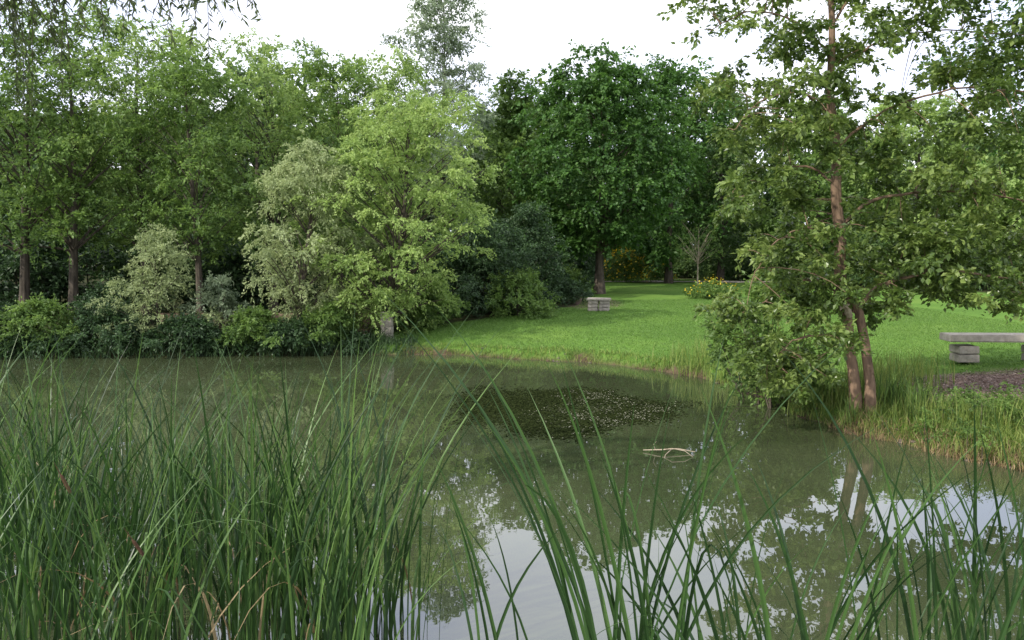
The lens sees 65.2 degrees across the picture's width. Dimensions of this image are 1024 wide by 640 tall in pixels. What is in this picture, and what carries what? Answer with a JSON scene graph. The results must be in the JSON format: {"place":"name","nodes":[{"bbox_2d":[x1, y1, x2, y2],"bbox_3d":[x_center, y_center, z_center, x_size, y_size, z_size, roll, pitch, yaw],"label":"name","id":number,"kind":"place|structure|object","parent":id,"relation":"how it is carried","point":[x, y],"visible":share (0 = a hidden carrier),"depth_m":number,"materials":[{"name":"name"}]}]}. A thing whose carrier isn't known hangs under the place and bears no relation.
{"place":"outdoors","nodes":[
{"label":"outdoors","id":0,"kind":"place"},
{"bbox_2d":[0,354,1023,639],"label":"pond water","id":1,"kind":"structure","parent":0,"point":[808,512],"depth_m":9.13,"materials":[{"name":"green liquid"}]},
{"bbox_2d":[0,301,526,639],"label":"cattail reeds","id":2,"kind":"object","parent":1,"relation":"in","point":[49,514],"visible":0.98,"depth_m":5.28,"materials":[{"name":"green plant"}]},
{"bbox_2d":[439,384,700,443],"bbox_3d":[1.033,1.516,13.677,4.746,0.077,5.192,0,5,0],"label":"pond weed","id":3,"kind":"object","parent":1,"relation":"in","point":[522,409],"visible":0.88,"depth_m":13.47,"materials":[{"name":"green plant"}]},
{"bbox_2d":[648,441,694,457],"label":"driftwood branch","id":4,"kind":"object","parent":1,"relation":"on","point":[669,449],"visible":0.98,"depth_m":10.57,"materials":[{"name":"brown plant"}]},
{"bbox_2d":[372,291,1023,639],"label":"cattail reeds","id":5,"kind":"object","parent":1,"relation":"in","point":[646,630],"visible":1,"depth_m":3.87,"materials":[{"name":"green plant"}]},
{"bbox_2d":[0,265,1023,470],"bbox_3d":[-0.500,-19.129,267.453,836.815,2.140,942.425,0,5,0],"label":"ground","id":6,"kind":"structure","parent":0,"point":[647,291],"depth_m":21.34,"materials":[{"name":"green plant"}]},
{"bbox_2d":[0,301,11,332],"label":"understory shrub","id":7,"kind":"object","parent":6,"relation":"on","point":[3,302],"visible":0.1,"depth_m":22.50,"materials":[{"name":"green plant"}]},
{"bbox_2d":[0,313,33,353],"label":"understory shrub","id":8,"kind":"object","parent":6,"relation":"on","point":[19,341],"visible":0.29,"depth_m":20.38,"materials":[{"name":"green plant"}]},
{"bbox_2d":[0,292,85,354],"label":"understory shrub","id":9,"kind":"object","parent":6,"relation":"on","point":[31,312],"visible":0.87,"depth_m":20.57,"materials":[{"name":"green plant"}]},
{"bbox_2d":[0,0,124,303],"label":"birch tree","id":10,"kind":"object","parent":6,"relation":"on","point":[24,287],"visible":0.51,"depth_m":23.82,"materials":[{"name":"green plant"}]},
{"bbox_2d":[0,0,208,319],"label":"birch tree","id":11,"kind":"object","parent":6,"relation":"on","point":[76,224],"visible":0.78,"depth_m":23.32,"materials":[{"name":"green plant"}]},
{"bbox_2d":[56,301,155,357],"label":"understory shrub","id":12,"kind":"object","parent":6,"relation":"on","point":[124,333],"visible":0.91,"depth_m":20.62,"materials":[{"name":"green plant"}]},
{"bbox_2d":[66,278,172,344],"bbox_3d":[-11.167,-0.110,22.452,2.984,2.162,2.996,2,5,25],"label":"understory shrub","id":13,"kind":"object","parent":6,"relation":"on","point":[96,293],"visible":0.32,"depth_m":22.20,"materials":[{"name":"green plant"}]},
{"bbox_2d":[0,0,264,116],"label":"willow tree","id":14,"kind":"object","parent":6,"relation":"on","point":[13,17],"visible":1,"depth_m":7.24,"materials":[{"name":"green plant"}]},
{"bbox_2d":[34,0,256,320],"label":"birch tree","id":15,"kind":"object","parent":6,"relation":"on","point":[179,36],"visible":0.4,"depth_m":24.51,"materials":[{"name":"green plant"}]},
{"bbox_2d":[83,222,233,345],"bbox_3d":[-9.318,-0.919,21.602,3.629,3.425,2.959,0,5,0],"label":"silver shrub","id":16,"kind":"object","parent":6,"relation":"on","point":[149,246],"visible":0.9,"depth_m":21.34,"materials":[{"name":"green plant"}]},
{"bbox_2d":[136,311,228,355],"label":"understory shrub","id":17,"kind":"object","parent":6,"relation":"on","point":[166,328],"visible":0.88,"depth_m":20.74,"materials":[{"name":"green plant"}]},
{"bbox_2d":[0,323,370,360],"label":"shoreline groundcover","id":18,"kind":"object","parent":6,"relation":"on","point":[44,345],"visible":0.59,"depth_m":20.76,"materials":[{"name":"green plant"}]},
{"bbox_2d":[108,38,284,312],"bbox_3d":[-9.069,-3.926,23.438,5.095,8.724,4.978,0,5,0],"label":"birch tree","id":19,"kind":"object","parent":6,"relation":"on","point":[185,75],"visible":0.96,"depth_m":22.84,"materials":[{"name":"green plant"}]},
{"bbox_2d":[0,327,423,359],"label":"sedge grass","id":20,"kind":"structure","parent":6,"relation":"on","point":[382,340],"depth_m":20.91,"materials":[{"name":"green plant"}]},
{"bbox_2d":[178,270,253,335],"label":"silver shrub","id":21,"kind":"object","parent":6,"relation":"on","point":[225,301],"visible":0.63,"depth_m":21.83,"materials":[{"name":"green plant"}]},
{"bbox_2d":[211,302,283,349],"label":"understory shrub","id":22,"kind":"object","parent":6,"relation":"on","point":[251,321],"visible":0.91,"depth_m":20.77,"materials":[{"name":"green plant"}]},
{"bbox_2d":[168,27,365,312],"bbox_3d":[-7.913,-4.675,26.205,5.647,9.500,6.614,2,5,23],"label":"birch tree","id":23,"kind":"object","parent":6,"relation":"on","point":[275,80],"visible":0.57,"depth_m":25.46,"materials":[{"name":"green plant"}]},
{"bbox_2d":[257,315,334,352],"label":"understory shrub","id":24,"kind":"object","parent":6,"relation":"on","point":[293,328],"visible":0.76,"depth_m":20.77,"materials":[{"name":"green plant"}]},
{"bbox_2d":[0,209,608,312],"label":"understory hedge","id":25,"kind":"object","parent":6,"relation":"on","point":[55,280],"visible":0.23,"depth_m":27.70,"materials":[{"name":"green plant"}]},
{"bbox_2d":[238,129,384,322],"bbox_3d":[-5.425,-2.142,21.695,3.796,5.999,3.955,0,5,0],"label":"silverberry tree","id":26,"kind":"object","parent":6,"relation":"on","point":[302,289],"visible":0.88,"depth_m":21.54,"materials":[{"name":"green plant"}]},
{"bbox_2d":[224,35,427,310],"bbox_3d":[-5.918,-4.854,27.523,5.846,9.512,7.035,4,6,38],"label":"birch tree","id":27,"kind":"object","parent":6,"relation":"on","point":[321,73],"visible":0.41,"depth_m":26.98,"materials":[{"name":"green plant"}]},
{"bbox_2d":[297,300,362,347],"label":"understory shrub","id":28,"kind":"object","parent":6,"relation":"on","point":[328,314],"visible":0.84,"depth_m":21.24,"materials":[{"name":"green plant"}]},
{"bbox_2d":[357,328,368,333],"bbox_3d":[-4.312,0.330,22.899,0.405,0.154,0.364,0,5,0],"label":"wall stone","id":29,"kind":"object","parent":6,"relation":"on","point":[364,329],"visible":0.34,"depth_m":22.73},
{"bbox_3d":[-4.506,0.181,22.890,0.463,0.149,0.374,0,5,0],"label":"wall stone","id":30,"kind":"object","parent":29,"relation":"on","visible":0},
{"bbox_2d":[361,319,371,323],"bbox_3d":[-4.194,0.031,22.877,0.300,0.148,0.361,0,5,0],"label":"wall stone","id":31,"kind":"object","parent":30,"relation":"on","point":[364,320],"visible":0.56,"depth_m":22.70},
{"bbox_2d":[356,313,374,318],"bbox_3d":[-4.189,-0.117,22.861,0.475,0.154,0.371,0,5,0],"label":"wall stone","id":32,"kind":"object","parent":31,"relation":"on","point":[364,314],"visible":0.42,"depth_m":22.68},
{"bbox_2d":[294,44,460,305],"bbox_3d":[-5.226,-5.321,29.863,7.058,9.954,5.431,0,5,0],"label":"locust tree","id":33,"kind":"object","parent":6,"relation":"on","point":[413,74],"visible":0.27,"depth_m":28.98,"materials":[{"name":"green plant"}]},
{"bbox_2d":[284,80,501,336],"bbox_3d":[-3.174,-2.867,22.537,6.373,7.644,5.000,-3,5,-34],"label":"pagoda dogwood tree","id":34,"kind":"object","parent":6,"relation":"on","point":[400,251],"visible":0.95,"depth_m":22.12,"materials":[{"name":"green plant"}]},
{"bbox_2d":[394,299,447,331],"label":"viburnum shrub","id":35,"kind":"object","parent":6,"relation":"on","point":[429,313],"visible":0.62,"depth_m":23.58,"materials":[{"name":"green plant"}]},
{"bbox_2d":[370,0,504,236],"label":"cottonwood tree","id":36,"kind":"object","parent":6,"relation":"on","point":[449,36],"visible":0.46,"depth_m":38.55,"materials":[{"name":"green plant"}]},
{"bbox_2d":[406,286,471,327],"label":"viburnum shrub","id":37,"kind":"object","parent":6,"relation":"on","point":[431,296],"visible":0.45,"depth_m":24.46,"materials":[{"name":"green plant"}]},
{"bbox_2d":[399,228,490,316],"bbox_3d":[-2.471,-1.483,26.751,3.537,3.322,4.351,0,5,0],"label":"yew shrub","id":38,"kind":"object","parent":6,"relation":"on","point":[463,284],"visible":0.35,"depth_m":26.52,"materials":[{"name":"green plant"}]},
{"bbox_2d":[424,213,548,316],"bbox_3d":[-1.004,-1.746,27.382,4.783,3.940,4.574,0,5,0],"label":"yew shrub","id":39,"kind":"object","parent":6,"relation":"on","point":[480,266],"visible":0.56,"depth_m":26.77,"materials":[{"name":"green plant"}]},
{"bbox_2d":[461,116,547,242],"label":"deciduous tree","id":40,"kind":"object","parent":6,"relation":"on","point":[494,187],"visible":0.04,"depth_m":47.29,"materials":[{"name":"green plant"}]},
{"bbox_2d":[0,42,1019,290],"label":"distant trees","id":41,"kind":"object","parent":6,"relation":"on","point":[256,162],"visible":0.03,"depth_m":37.68,"materials":[{"name":"green plant"}]},
{"bbox_2d":[478,264,562,319],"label":"viburnum shrub","id":42,"kind":"object","parent":6,"relation":"on","point":[524,278],"visible":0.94,"depth_m":26.33,"materials":[{"name":"green plant"}]},
{"bbox_2d":[457,67,585,242],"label":"deciduous tree","id":43,"kind":"object","parent":6,"relation":"on","point":[514,134],"visible":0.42,"depth_m":41.50,"materials":[{"name":"green plant"}]},
{"bbox_2d":[477,200,571,310],"bbox_3d":[0.591,-2.127,29.254,3.864,4.542,4.777,4,6,40],"label":"yew shrub","id":44,"kind":"object","parent":6,"relation":"on","point":[525,217],"visible":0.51,"depth_m":29.05,"materials":[{"name":"green plant"}]},
{"bbox_2d":[540,262,578,298],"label":"boxwood shrub","id":45,"kind":"object","parent":6,"relation":"on","point":[565,274],"visible":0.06,"depth_m":32.95,"materials":[{"name":"green plant"}]},
{"bbox_2d":[538,262,596,296],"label":"boxwood shrub","id":46,"kind":"object","parent":6,"relation":"on","point":[575,274],"visible":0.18,"depth_m":35.77,"materials":[{"name":"green plant"}]},
{"bbox_2d":[544,277,594,303],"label":"boxwood shrub","id":47,"kind":"object","parent":6,"relation":"on","point":[574,289],"visible":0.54,"depth_m":30.98,"materials":[{"name":"green plant"}]},
{"bbox_2d":[587,297,610,310],"bbox_3d":[3.049,-0.546,28.041,0.826,0.470,0.466,1,5,11],"label":"stone bench","id":48,"kind":"object","parent":6,"relation":"on","point":[604,304],"visible":0.99,"depth_m":27.87,"materials":[{"name":"grey stone"}]},
{"bbox_2d":[502,37,700,293],"bbox_3d":[4.130,-6.741,36.641,9.224,11.394,9.156,0,5,0],"label":"maple tree","id":49,"kind":"object","parent":6,"relation":"on","point":[601,90],"visible":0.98,"depth_m":34.88,"materials":[{"name":"green plant"}]},
{"bbox_2d":[594,247,657,282],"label":"yellow flower shrub","id":50,"kind":"object","parent":6,"relation":"on","point":[627,276],"visible":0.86,"depth_m":48.50,"materials":[{"name":"green plant"}]},
{"bbox_2d":[641,263,679,280],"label":"yellow flower shrub","id":51,"kind":"object","parent":6,"relation":"on","point":[662,269],"visible":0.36,"depth_m":50.69,"materials":[{"name":"green plant"}]},
{"bbox_2d":[591,53,743,282],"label":"deciduous tree","id":52,"kind":"object","parent":6,"relation":"on","point":[658,252],"visible":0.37,"depth_m":45.61,"materials":[{"name":"green plant"}]},
{"bbox_2d":[605,280,769,282],"label":"garden path","id":53,"kind":"structure","parent":6,"relation":"on","point":[678,281],"depth_m":48.55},
{"bbox_2d":[667,218,724,284],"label":"young birch tree","id":54,"kind":"object","parent":6,"relation":"on","point":[700,251],"visible":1,"depth_m":43.71,"materials":[{"name":"green plant"}]},
{"bbox_2d":[398,340,1023,470],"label":"bank grass","id":55,"kind":"structure","parent":6,"relation":"on","point":[1010,434],"depth_m":11.71,"materials":[{"name":"green plant"}]},
{"bbox_2d":[681,276,741,299],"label":"yellow flower shrub","id":56,"kind":"object","parent":6,"relation":"on","point":[713,288],"visible":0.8,"depth_m":32.76,"materials":[{"name":"green plant"}]},
{"bbox_2d":[647,74,799,280],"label":"deciduous tree","id":57,"kind":"object","parent":6,"relation":"on","point":[720,272],"visible":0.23,"depth_m":48.57,"materials":[{"name":"green plant"}]},
{"bbox_2d":[482,348,1022,468],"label":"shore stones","id":58,"kind":"object","parent":6,"relation":"on","point":[900,440],"visible":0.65,"depth_m":11.03,"materials":[{"name":"grey stone"}]},
{"bbox_2d":[695,267,845,419],"bbox_3d":[4.415,0.419,13.915,1.870,2.686,3.072,-1,5,-11],"label":"shoreline shrub","id":59,"kind":"object","parent":6,"relation":"on","point":[717,332],"visible":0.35,"depth_m":13.88,"materials":[{"name":"green plant"}]},
{"bbox_2d":[553,216,1023,290],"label":"understory hedge","id":60,"kind":"object","parent":6,"relation":"on","point":[685,265],"visible":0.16,"depth_m":50.44,"materials":[{"name":"green plant"}]},
{"bbox_2d":[750,95,904,275],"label":"deciduous tree","id":61,"kind":"object","parent":6,"relation":"on","point":[820,180],"visible":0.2,"depth_m":44.70,"materials":[{"name":"green plant"}]},
{"bbox_2d":[652,334,1023,444],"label":"tall grass","id":62,"kind":"structure","parent":6,"relation":"on","point":[884,373],"depth_m":12.93,"materials":[{"name":"green plant"}]},
{"bbox_2d":[655,0,1023,412],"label":"alder tree","id":63,"kind":"object","parent":6,"relation":"on","point":[941,281],"visible":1,"depth_m":11.54,"materials":[{"name":"green plant"}]},
{"bbox_2d":[835,365,941,432],"bbox_3d":[5.626,1.107,11.925,1.481,1.121,1.217,2,5,28],"label":"iris plant","id":64,"kind":"object","parent":6,"relation":"on","point":[893,391],"visible":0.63,"depth_m":11.97,"materials":[{"name":"green plant"}]},
{"bbox_2d":[824,89,993,280],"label":"deciduous tree","id":65,"kind":"object","parent":6,"relation":"on","point":[927,108],"visible":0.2,"depth_m":42.52,"materials":[{"name":"green plant"}]},
{"bbox_2d":[820,408,1023,471],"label":"dry bank grass","id":66,"kind":"structure","parent":6,"relation":"on","point":[952,449],"depth_m":10.58,"materials":[{"name":"green plant"}]},
{"bbox_2d":[876,371,1023,464],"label":"bank weeds","id":67,"kind":"object","parent":6,"relation":"on","point":[975,399],"visible":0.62,"depth_m":11.00,"materials":[{"name":"green plant"}]},
{"bbox_2d":[876,369,1023,402],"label":"mulch chips","id":68,"kind":"object","parent":6,"relation":"on","point":[980,384],"visible":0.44,"depth_m":13.79,"materials":[{"name":"brown wood"}]},
{"bbox_2d":[910,0,1023,169],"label":"oak tree","id":69,"kind":"object","parent":6,"relation":"on","point":[1003,7],"visible":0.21,"depth_m":15.87,"materials":[{"name":"green plant"}]},
{"bbox_2d":[939,332,1023,362],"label":"stone bench","id":70,"kind":"object","parent":6,"relation":"on","point":[962,352],"visible":1,"depth_m":15.23,"materials":[{"name":"grey stone"}]},
{"bbox_2d":[953,134,1023,282],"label":"deciduous tree","id":71,"kind":"object","parent":6,"relation":"on","point":[1014,183],"visible":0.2,"depth_m":37.55,"materials":[{"name":"green plant"}]},
{"bbox_2d":[971,108,1023,234],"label":"deciduous tree","id":72,"kind":"object","parent":6,"relation":"on","point":[1015,116],"visible":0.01,"depth_m":41.57,"materials":[{"name":"green plant"}]},
{"bbox_2d":[0,0,1023,232],"label":"sky","id":73,"kind":"structure","parent":0,"point":[523,35],"materials":[{"name":"white"}]},
{"bbox_3d":[-3.455,0.472,22.109,0.305,0.204,0.308,0,5,1],"label":"course","id":74,"kind":"object","parent":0,"visible":0},
{"bbox_2d":[381,326,393,333],"bbox_3d":[-3.442,0.275,22.092,0.303,0.202,0.305,0,5,1],"label":"course","id":75,"kind":"object","parent":74,"relation":"on","point":[389,329],"visible":0.85,"depth_m":21.94,"materials":[{"name":"stone"}]},
{"bbox_2d":[380,319,392,326],"bbox_3d":[-3.451,0.074,22.076,0.308,0.202,0.306,0,5,1],"label":"course","id":76,"kind":"object","parent":75,"relation":"on","point":[386,323],"visible":0.84,"depth_m":21.93,"materials":[{"name":"stone"}]}
]}

